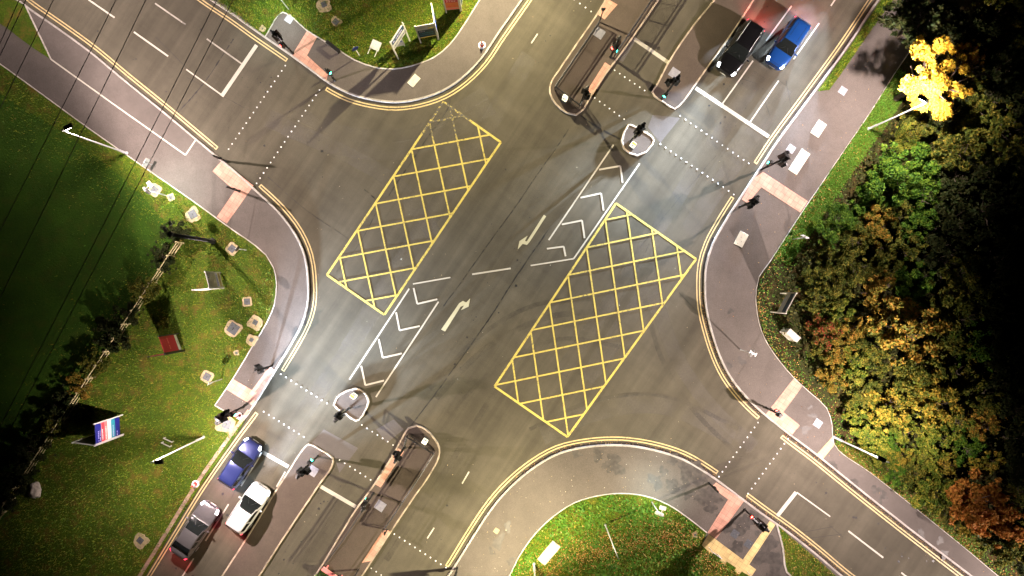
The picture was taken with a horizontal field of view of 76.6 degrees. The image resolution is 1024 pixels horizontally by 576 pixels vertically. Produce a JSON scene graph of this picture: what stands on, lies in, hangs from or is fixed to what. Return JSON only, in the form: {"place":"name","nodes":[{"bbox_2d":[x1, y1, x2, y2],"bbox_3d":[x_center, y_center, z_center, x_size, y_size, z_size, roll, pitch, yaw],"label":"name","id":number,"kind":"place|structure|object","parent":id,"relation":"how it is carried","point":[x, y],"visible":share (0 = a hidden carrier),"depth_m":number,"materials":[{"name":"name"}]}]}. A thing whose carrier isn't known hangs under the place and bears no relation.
{"place":"outdoors","nodes":[
{"label":"outdoors","id":0,"kind":"place"},
{"bbox_2d":[0,94,174,521],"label":"field","id":1,"kind":"structure","parent":0,"point":[28,320],"depth_m":51.87,"materials":[{"name":"green plant"}]},
{"bbox_2d":[0,456,40,494],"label":"shrub","id":2,"kind":"object","parent":1,"relation":"on","point":[19,477],"visible":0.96,"depth_m":50.68,"materials":[{"name":"green plant"}]},
{"bbox_2d":[15,429,55,468],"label":"shrub","id":3,"kind":"object","parent":1,"relation":"on","point":[33,443],"visible":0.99,"depth_m":50.75,"materials":[{"name":"green plant"}]},
{"bbox_2d":[37,414,70,441],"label":"shrub","id":4,"kind":"object","parent":1,"relation":"on","point":[49,426],"visible":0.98,"depth_m":50.88,"materials":[{"name":"green plant"}]},
{"bbox_2d":[42,384,75,420],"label":"shrub","id":5,"kind":"object","parent":1,"relation":"on","point":[58,408],"visible":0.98,"depth_m":50.86,"materials":[{"name":"green plant"}]},
{"bbox_2d":[75,346,111,379],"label":"shrub","id":6,"kind":"object","parent":1,"relation":"on","point":[100,367],"visible":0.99,"depth_m":50.85,"materials":[{"name":"green plant"}]},
{"bbox_2d":[91,316,130,352],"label":"shrub","id":7,"kind":"object","parent":1,"relation":"on","point":[114,331],"visible":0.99,"depth_m":50.70,"materials":[{"name":"green plant"}]},
{"bbox_2d":[0,0,232,447],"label":"overhead wire","id":8,"kind":"object","parent":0,"point":[116,225],"visible":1,"depth_m":39.96,"materials":[{"name":"black metal"}]},
{"bbox_2d":[0,65,275,575],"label":"grass","id":9,"kind":"structure","parent":0,"point":[144,429],"depth_m":51.88,"materials":[{"name":"green plant"}]},
{"bbox_2d":[0,241,183,518],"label":"timber fence","id":10,"kind":"object","parent":9,"relation":"on","point":[90,377],"visible":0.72,"depth_m":51.07,"materials":[{"name":"brown wood"}]},
{"bbox_2d":[72,414,123,446],"bbox_3d":[-31.983,11.006,50.088,1.788,3.580,1.721,-3,90,0],"label":"advert board","id":11,"kind":"object","parent":9,"relation":"on","point":[106,430],"visible":1,"depth_m":49.60,"materials":[{"name":"multicoloured paint"}]},
{"bbox_2d":[127,276,161,304],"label":"shrub","id":12,"kind":"object","parent":9,"relation":"on","point":[139,285],"visible":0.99,"depth_m":50.83,"materials":[{"name":"green plant"}]},
{"bbox_2d":[147,241,176,273],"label":"shrub","id":13,"kind":"object","parent":9,"relation":"on","point":[160,256],"visible":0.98,"depth_m":50.97,"materials":[{"name":"green plant"}]},
{"bbox_2d":[0,0,309,575],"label":"pavement","id":14,"kind":"structure","parent":0,"point":[124,116],"depth_m":51.89,"materials":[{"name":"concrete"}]},
{"bbox_2d":[0,0,48,57],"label":"grass","id":15,"kind":"structure","parent":14,"relation":"on","point":[24,29],"depth_m":51.88,"materials":[{"name":"green plant"}]},
{"bbox_2d":[210,0,522,102],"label":"pavement","id":16,"kind":"structure","parent":0,"point":[459,57],"depth_m":51.89,"materials":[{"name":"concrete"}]},
{"bbox_2d":[211,0,477,67],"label":"grass","id":17,"kind":"structure","parent":16,"relation":"on","point":[359,21],"depth_m":51.88,"materials":[{"name":"green plant"}]},
{"bbox_2d":[20,0,968,575],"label":"road","id":18,"kind":"structure","parent":0,"point":[506,256],"depth_m":52.00,"materials":[{"name":"grey asphalt"}]},
{"bbox_2d":[170,500,219,559],"bbox_3d":[-25.100,19.150,51.287,2.200,1.505,4.730,34,90,0],"label":"car","id":19,"kind":"object","parent":18,"relation":"on","point":[203,518],"visible":1,"depth_m":50.93,"materials":[{"name":"grey paint"}]},
{"bbox_2d":[218,437,262,489],"bbox_3d":[-21.550,13.900,51.260,2.140,1.560,4.180,34,90,0],"label":"car","id":20,"kind":"object","parent":18,"relation":"on","point":[246,454],"visible":1,"depth_m":50.90,"materials":[{"name":"blue paint"}]},
{"bbox_2d":[225,482,270,534],"bbox_3d":[-20.900,17.450,51.228,2.180,1.623,4.180,34,90,0],"label":"car","id":21,"kind":"object","parent":18,"relation":"on","point":[254,500],"visible":1,"depth_m":50.84,"materials":[{"name":"white paint"}]},
{"bbox_2d":[222,443,333,575],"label":"traffic island","id":22,"kind":"structure","parent":18,"relation":"on","point":[290,498],"depth_m":51.88,"materials":[{"name":"concrete"}]},
{"bbox_2d":[333,387,369,420],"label":"traffic island","id":23,"kind":"structure","parent":18,"relation":"on","point":[358,405],"depth_m":51.88,"materials":[{"name":"concrete"}]},
{"bbox_2d":[314,425,439,575],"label":"traffic island","id":24,"kind":"structure","parent":18,"relation":"on","point":[361,544],"depth_m":51.88,"materials":[{"name":"concrete"}]},
{"bbox_2d":[549,0,658,115],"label":"traffic island","id":25,"kind":"structure","parent":18,"relation":"on","point":[592,64],"depth_m":51.88,"materials":[{"name":"concrete"}]},
{"bbox_2d":[621,124,653,155],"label":"traffic island","id":26,"kind":"structure","parent":18,"relation":"on","point":[644,141],"depth_m":51.88,"materials":[{"name":"concrete"}]},
{"bbox_2d":[651,0,753,109],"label":"traffic island","id":27,"kind":"structure","parent":18,"relation":"on","point":[705,39],"depth_m":51.88,"materials":[{"name":"concrete"}]},
{"bbox_2d":[716,19,764,77],"bbox_3d":[18.050,-18.950,51.104,2.260,1.873,4.580,34,90,0],"label":"car","id":28,"kind":"object","parent":18,"relation":"on","point":[732,59],"visible":1,"depth_m":50.66,"materials":[{"name":"black paint"}]},
{"bbox_2d":[765,16,810,70],"bbox_3d":[21.850,-19.350,51.164,2.140,1.752,4.230,34,90,0],"label":"car","id":29,"kind":"object","parent":18,"relation":"on","point":[781,53],"visible":1,"depth_m":50.75,"materials":[{"name":"blue paint"}]},
{"bbox_2d":[447,444,842,575],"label":"pavement","id":30,"kind":"structure","parent":0,"point":[528,505],"depth_m":51.89,"materials":[{"name":"concrete"}]},
{"bbox_2d":[510,494,747,575],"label":"grass","id":31,"kind":"structure","parent":30,"relation":"on","point":[595,502],"depth_m":51.88,"materials":[{"name":"green plant"}]},
{"bbox_2d":[516,498,734,575],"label":"fallen leaves","id":32,"kind":"object","parent":31,"relation":"on","point":[629,550],"visible":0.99,"depth_m":51.81,"materials":[{"name":"orange plant"}]},
{"bbox_2d":[704,0,997,575],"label":"pavement","id":33,"kind":"structure","parent":0,"point":[732,272],"depth_m":51.89,"materials":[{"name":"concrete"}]},
{"bbox_2d":[818,0,892,90],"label":"grass","id":34,"kind":"structure","parent":0,"point":[850,49],"depth_m":51.88,"materials":[{"name":"green plant"}]},
{"bbox_2d":[778,441,996,575],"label":"grass","id":35,"kind":"structure","parent":0,"point":[803,559],"depth_m":51.88,"materials":[{"name":"green plant"}]},
{"bbox_2d":[756,0,1023,575],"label":"grass","id":36,"kind":"structure","parent":0,"point":[908,62],"depth_m":51.88,"materials":[{"name":"green plant"}]},
{"bbox_2d":[798,279,831,317],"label":"shrub","id":37,"kind":"object","parent":36,"relation":"on","point":[816,303],"visible":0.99,"depth_m":50.23,"materials":[{"name":"green plant"}]},
{"bbox_2d":[798,259,837,289],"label":"shrub","id":38,"kind":"object","parent":36,"relation":"on","point":[816,272],"visible":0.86,"depth_m":50.34,"materials":[{"name":"green plant"}]},
{"bbox_2d":[803,312,842,350],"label":"shrub","id":39,"kind":"object","parent":36,"relation":"on","point":[816,331],"visible":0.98,"depth_m":50.37,"materials":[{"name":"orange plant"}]},
{"bbox_2d":[815,355,849,393],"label":"shrub","id":40,"kind":"object","parent":36,"relation":"on","point":[829,375],"visible":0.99,"depth_m":50.32,"materials":[{"name":"orange plant"}]},
{"bbox_2d":[811,195,857,248],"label":"shrub","id":41,"kind":"object","parent":36,"relation":"on","point":[834,222],"visible":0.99,"depth_m":50.13,"materials":[{"name":"green plant"}]},
{"bbox_2d":[816,264,855,309],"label":"shrub","id":42,"kind":"object","parent":36,"relation":"on","point":[833,290],"visible":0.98,"depth_m":50.05,"materials":[{"name":"green plant"}]},
{"bbox_2d":[818,297,856,333],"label":"shrub","id":43,"kind":"object","parent":36,"relation":"on","point":[835,315],"visible":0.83,"depth_m":50.38,"materials":[{"name":"green plant"}]},
{"bbox_2d":[774,69,910,265],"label":"grass","id":44,"kind":"structure","parent":36,"relation":"on","point":[853,152],"depth_m":51.87,"materials":[{"name":"green plant"}]},
{"bbox_2d":[826,316,867,351],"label":"shrub","id":45,"kind":"object","parent":36,"relation":"on","point":[860,331],"visible":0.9,"depth_m":50.19,"materials":[{"name":"orange plant"}]},
{"bbox_2d":[834,340,870,384],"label":"shrub","id":46,"kind":"object","parent":36,"relation":"on","point":[857,367],"visible":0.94,"depth_m":50.21,"materials":[{"name":"yellow plant"}]},
{"bbox_2d":[833,217,873,257],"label":"shrub","id":47,"kind":"object","parent":36,"relation":"on","point":[849,240],"visible":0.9,"depth_m":50.18,"materials":[{"name":"green plant"}]},
{"bbox_2d":[833,245,879,288],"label":"shrub","id":48,"kind":"object","parent":36,"relation":"on","point":[850,260],"visible":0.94,"depth_m":50.30,"materials":[{"name":"green plant"}]},
{"bbox_2d":[838,374,878,411],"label":"shrub","id":49,"kind":"object","parent":36,"relation":"on","point":[858,391],"visible":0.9,"depth_m":50.24,"materials":[{"name":"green plant"}]},
{"bbox_2d":[848,414,890,456],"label":"shrub","id":50,"kind":"object","parent":36,"relation":"on","point":[870,432],"visible":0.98,"depth_m":50.27,"materials":[{"name":"yellow plant"}]},
{"bbox_2d":[852,330,891,370],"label":"shrub","id":51,"kind":"object","parent":36,"relation":"on","point":[875,351],"visible":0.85,"depth_m":50.09,"materials":[{"name":"green plant"}]},
{"bbox_2d":[859,348,891,392],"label":"shrub","id":52,"kind":"object","parent":36,"relation":"on","point":[879,371],"visible":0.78,"depth_m":50.37,"materials":[{"name":"green plant"}]},
{"bbox_2d":[856,204,899,250],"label":"shrub","id":53,"kind":"object","parent":36,"relation":"on","point":[879,231],"visible":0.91,"depth_m":49.99,"materials":[{"name":"orange plant"}]},
{"bbox_2d":[860,269,896,315],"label":"tree","id":54,"kind":"object","parent":36,"relation":"on","point":[875,288],"visible":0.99,"depth_m":49.36,"materials":[{"name":"orange plant"}]},
{"bbox_2d":[864,251,907,294],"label":"shrub","id":55,"kind":"object","parent":36,"relation":"on","point":[880,267],"visible":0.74,"depth_m":50.22,"materials":[{"name":"green plant"}]},
{"bbox_2d":[860,385,915,432],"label":"shrub","id":56,"kind":"object","parent":36,"relation":"on","point":[886,411],"visible":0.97,"depth_m":49.90,"materials":[{"name":"yellow plant"}]},
{"bbox_2d":[758,122,1019,575],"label":"ivy edge","id":57,"kind":"object","parent":36,"relation":"on","point":[786,353],"visible":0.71,"depth_m":51.76,"materials":[{"name":"green plant"}]},
{"bbox_2d":[779,0,1023,559],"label":"undergrowth","id":58,"kind":"object","parent":36,"relation":"on","point":[925,299],"visible":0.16,"depth_m":51.40,"materials":[{"name":"green plant"}]},
{"bbox_2d":[865,141,940,207],"bbox_3d":[29.929,-8.723,50.136,5.034,3.542,5.317,15,90,0],"label":"shrub","id":59,"kind":"object","parent":36,"relation":"on","point":[894,171],"visible":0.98,"depth_m":49.26,"materials":[{"name":"green plant"}]},
{"bbox_2d":[889,122,919,153],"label":"shrub","id":60,"kind":"object","parent":36,"relation":"on","point":[901,139],"visible":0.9,"depth_m":50.44,"materials":[{"name":"yellow plant"}]},
{"bbox_2d":[886,225,930,275],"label":"shrub","id":61,"kind":"object","parent":36,"relation":"on","point":[912,253],"visible":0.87,"depth_m":50.17,"materials":[{"name":"green plant"}]},
{"bbox_2d":[865,295,952,365],"bbox_3d":[29.909,3.055,49.599,5.962,4.618,5.582,-11,90,0],"label":"tree","id":62,"kind":"object","parent":36,"relation":"on","point":[905,323],"visible":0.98,"depth_m":48.69,"materials":[{"name":"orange plant"}]},
{"bbox_2d":[898,453,927,485],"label":"shrub","id":63,"kind":"object","parent":36,"relation":"on","point":[911,471],"visible":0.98,"depth_m":50.50,"materials":[{"name":"green plant"}]},
{"bbox_2d":[835,438,997,557],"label":"grass","id":64,"kind":"structure","parent":36,"relation":"on","point":[879,474],"depth_m":51.87,"materials":[{"name":"green plant"}]},
{"bbox_2d":[900,207,935,246],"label":"shrub","id":65,"kind":"object","parent":36,"relation":"on","point":[919,231],"visible":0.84,"depth_m":50.16,"materials":[{"name":"green plant"}]},
{"bbox_2d":[899,101,937,141],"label":"shrub","id":66,"kind":"object","parent":36,"relation":"on","point":[921,130],"visible":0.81,"depth_m":50.37,"materials":[{"name":"green plant"}]},
{"bbox_2d":[894,256,944,308],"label":"shrub","id":67,"kind":"object","parent":36,"relation":"on","point":[917,281],"visible":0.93,"depth_m":49.57,"materials":[{"name":"green plant"}]},
{"bbox_2d":[893,344,949,398],"bbox_3d":[31.321,6.392,50.185,4.703,3.449,3.654,-42,90,0],"label":"shrub","id":68,"kind":"object","parent":36,"relation":"on","point":[903,373],"visible":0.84,"depth_m":49.53,"materials":[{"name":"green plant"}]},
{"bbox_2d":[877,0,965,49],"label":"tree","id":69,"kind":"object","parent":36,"relation":"on","point":[912,23],"visible":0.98,"depth_m":48.40,"materials":[{"name":"green plant"}]},
{"bbox_2d":[894,167,950,224],"bbox_3d":[31.885,-7.040,50.365,4.535,3.089,4.562,4,90,0],"label":"shrub","id":70,"kind":"object","parent":36,"relation":"on","point":[907,194],"visible":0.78,"depth_m":49.81,"materials":[{"name":"green plant"}]},
{"bbox_2d":[905,438,942,474],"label":"shrub","id":71,"kind":"object","parent":36,"relation":"on","point":[919,452],"visible":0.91,"depth_m":50.50,"materials":[{"name":"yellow plant"}]},
{"bbox_2d":[903,460,956,515],"bbox_3d":[32.807,15.870,50.655,4.132,2.491,4.068,-43,90,0],"label":"shrub","id":72,"kind":"object","parent":36,"relation":"on","point":[931,491],"visible":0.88,"depth_m":50.24,"materials":[{"name":"green plant"}]},
{"bbox_2d":[893,35,974,121],"bbox_3d":[30.647,-15.384,48.589,5.624,6.677,5.345,33,90,0],"label":"tree","id":73,"kind":"object","parent":36,"relation":"on","point":[930,85],"visible":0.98,"depth_m":46.62,"materials":[{"name":"yellow plant"}]},
{"bbox_2d":[909,367,963,428],"bbox_3d":[32.302,8.437,49.930,3.691,3.970,4.965,1,90,0],"label":"tree","id":74,"kind":"object","parent":36,"relation":"on","point":[934,417],"visible":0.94,"depth_m":49.11,"materials":[{"name":"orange plant"}]},
{"bbox_2d":[917,421,956,460],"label":"shrub","id":75,"kind":"object","parent":36,"relation":"on","point":[931,436],"visible":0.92,"depth_m":50.23,"materials":[{"name":"yellow plant"}]},
{"bbox_2d":[916,233,971,276],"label":"tree","id":76,"kind":"object","parent":36,"relation":"on","point":[939,253],"visible":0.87,"depth_m":48.88,"materials":[{"name":"green plant"}]},
{"bbox_2d":[925,90,972,132],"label":"tree","id":77,"kind":"object","parent":36,"relation":"on","point":[949,122],"visible":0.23,"depth_m":49.20,"materials":[{"name":"yellow plant"}]},
{"bbox_2d":[920,336,984,406],"bbox_3d":[33.500,6.153,50.310,5.112,3.182,4.997,-43,90,0],"label":"shrub","id":78,"kind":"object","parent":36,"relation":"on","point":[951,346],"visible":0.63,"depth_m":49.48,"materials":[{"name":"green plant"}]},
{"bbox_2d":[933,161,979,202],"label":"tree","id":79,"kind":"object","parent":36,"relation":"on","point":[954,189],"visible":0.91,"depth_m":49.04,"materials":[{"name":"green plant"}]},
{"bbox_2d":[937,403,977,444],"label":"shrub","id":80,"kind":"object","parent":36,"relation":"on","point":[956,424],"visible":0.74,"depth_m":50.16,"materials":[{"name":"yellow plant"}]},
{"bbox_2d":[931,201,985,256],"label":"tree","id":81,"kind":"object","parent":36,"relation":"on","point":[953,223],"visible":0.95,"depth_m":48.51,"materials":[{"name":"green plant"}]},
{"bbox_2d":[929,115,991,172],"bbox_3d":[33.950,-10.744,49.776,4.867,4.292,4.030,-23,90,0],"label":"tree","id":82,"kind":"object","parent":36,"relation":"on","point":[954,146],"visible":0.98,"depth_m":48.68,"materials":[{"name":"green plant"}]},
{"bbox_2d":[929,252,994,315],"bbox_3d":[33.570,-0.291,49.560,4.208,4.705,4.506,-24,90,0],"label":"tree","id":83,"kind":"object","parent":36,"relation":"on","point":[955,281],"visible":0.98,"depth_m":48.24,"materials":[{"name":"green plant"}]},
{"bbox_2d":[930,283,993,354],"bbox_3d":[34.251,2.048,50.060,5.399,3.686,5.397,-31,90,0],"label":"shrub","id":84,"kind":"object","parent":36,"relation":"on","point":[954,319],"visible":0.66,"depth_m":49.28,"materials":[{"name":"green plant"}]},
{"bbox_2d":[938,38,986,77],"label":"tree","id":85,"kind":"object","parent":36,"relation":"on","point":[973,56],"visible":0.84,"depth_m":48.00,"materials":[{"name":"orange plant"}]},
{"bbox_2d":[945,315,995,372],"bbox_3d":[35.499,4.215,50.363,4.574,3.081,4.316,5,90,0],"label":"shrub","id":86,"kind":"object","parent":36,"relation":"on","point":[982,353],"visible":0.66,"depth_m":49.51,"materials":[{"name":"green plant"}]},
{"bbox_2d":[951,427,989,467],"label":"shrub","id":87,"kind":"object","parent":36,"relation":"on","point":[972,449],"visible":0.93,"depth_m":50.19,"materials":[{"name":"green plant"}]},
{"bbox_2d":[946,7,1003,63],"bbox_3d":[34.792,-18.932,49.678,4.093,4.496,4.612,16,90,0],"label":"tree","id":88,"kind":"object","parent":36,"relation":"on","point":[992,28],"visible":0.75,"depth_m":48.30,"materials":[{"name":"green plant"}]},
{"bbox_2d":[948,363,1007,419],"bbox_3d":[35.532,7.917,50.205,4.467,3.393,4.040,-9,90,0],"label":"shrub","id":89,"kind":"object","parent":36,"relation":"on","point":[972,392],"visible":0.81,"depth_m":49.31,"materials":[{"name":"green plant"}]},
{"bbox_2d":[945,467,1014,537],"bbox_3d":[35.629,16.360,49.807,5.171,4.201,4.856,22,90,0],"label":"tree","id":90,"kind":"object","parent":36,"relation":"on","point":[973,512],"visible":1,"depth_m":48.97,"materials":[{"name":"orange plant"}]},
{"bbox_2d":[957,77,1005,125],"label":"tree","id":91,"kind":"object","parent":36,"relation":"on","point":[979,101],"visible":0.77,"depth_m":48.73,"materials":[{"name":"green plant"}]},
{"bbox_2d":[957,404,1007,441],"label":"shrub","id":92,"kind":"object","parent":36,"relation":"on","point":[991,422],"visible":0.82,"depth_m":49.90,"materials":[{"name":"orange plant"}]},
{"bbox_2d":[963,447,1005,481],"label":"shrub","id":93,"kind":"object","parent":36,"relation":"on","point":[988,467],"visible":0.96,"depth_m":50.08,"materials":[{"name":"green plant"}]},
{"bbox_2d":[964,154,1008,200],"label":"tree","id":94,"kind":"object","parent":36,"relation":"on","point":[977,172],"visible":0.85,"depth_m":48.30,"materials":[{"name":"green plant"}]},
{"bbox_2d":[960,183,1021,245],"bbox_3d":[36.057,-5.607,49.611,3.604,4.627,5.206,30,90,0],"label":"tree","id":95,"kind":"object","parent":36,"relation":"on","point":[991,216],"visible":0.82,"depth_m":48.45,"materials":[{"name":"green plant"}]},
{"bbox_2d":[958,237,1023,296],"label":"tree","id":96,"kind":"object","parent":36,"relation":"on","point":[1004,267],"visible":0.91,"depth_m":48.14,"materials":[{"name":"green plant"}]},
{"bbox_2d":[965,0,1023,44],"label":"tree","id":97,"kind":"object","parent":36,"relation":"on","point":[995,6],"visible":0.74,"depth_m":48.68,"materials":[{"name":"green plant"}]},
{"bbox_2d":[968,277,1023,336],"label":"tree","id":98,"kind":"object","parent":36,"relation":"on","point":[1002,308],"visible":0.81,"depth_m":48.44,"materials":[{"name":"green plant"}]},
{"bbox_2d":[969,102,1023,177],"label":"tree","id":99,"kind":"object","parent":36,"relation":"on","point":[1003,137],"visible":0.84,"depth_m":48.24,"materials":[{"name":"green plant"}]},
{"bbox_2d":[972,35,1023,86],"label":"tree","id":100,"kind":"object","parent":36,"relation":"on","point":[1000,60],"visible":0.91,"depth_m":48.30,"materials":[{"name":"green plant"}]},
{"bbox_2d":[982,346,1023,409],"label":"tree","id":101,"kind":"object","parent":36,"relation":"on","point":[1004,377],"visible":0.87,"depth_m":48.50,"materials":[{"name":"green plant"}]},
{"bbox_2d":[984,67,1023,124],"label":"tree","id":102,"kind":"object","parent":36,"relation":"on","point":[1012,91],"visible":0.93,"depth_m":48.36,"materials":[{"name":"green plant"}]},
{"bbox_2d":[986,502,1023,548],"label":"tree","id":103,"kind":"object","parent":36,"relation":"on","point":[1004,529],"visible":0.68,"depth_m":48.83,"materials":[{"name":"orange plant"}]},
{"bbox_2d":[988,532,1023,568],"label":"tree","id":104,"kind":"object","parent":36,"relation":"on","point":[1007,554],"visible":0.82,"depth_m":49.19,"materials":[{"name":"green plant"}]},
{"bbox_2d":[993,387,1023,435],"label":"tree","id":105,"kind":"object","parent":36,"relation":"on","point":[1007,412],"visible":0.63,"depth_m":49.17,"materials":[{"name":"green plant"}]},
{"bbox_2d":[998,423,1023,469],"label":"tree","id":106,"kind":"object","parent":36,"relation":"on","point":[1014,447],"visible":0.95,"depth_m":48.95,"materials":[{"name":"green plant"}]},
{"bbox_2d":[1002,136,1023,196],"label":"tree","id":107,"kind":"object","parent":36,"relation":"on","point":[1017,166],"visible":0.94,"depth_m":48.53,"materials":[{"name":"green plant"}]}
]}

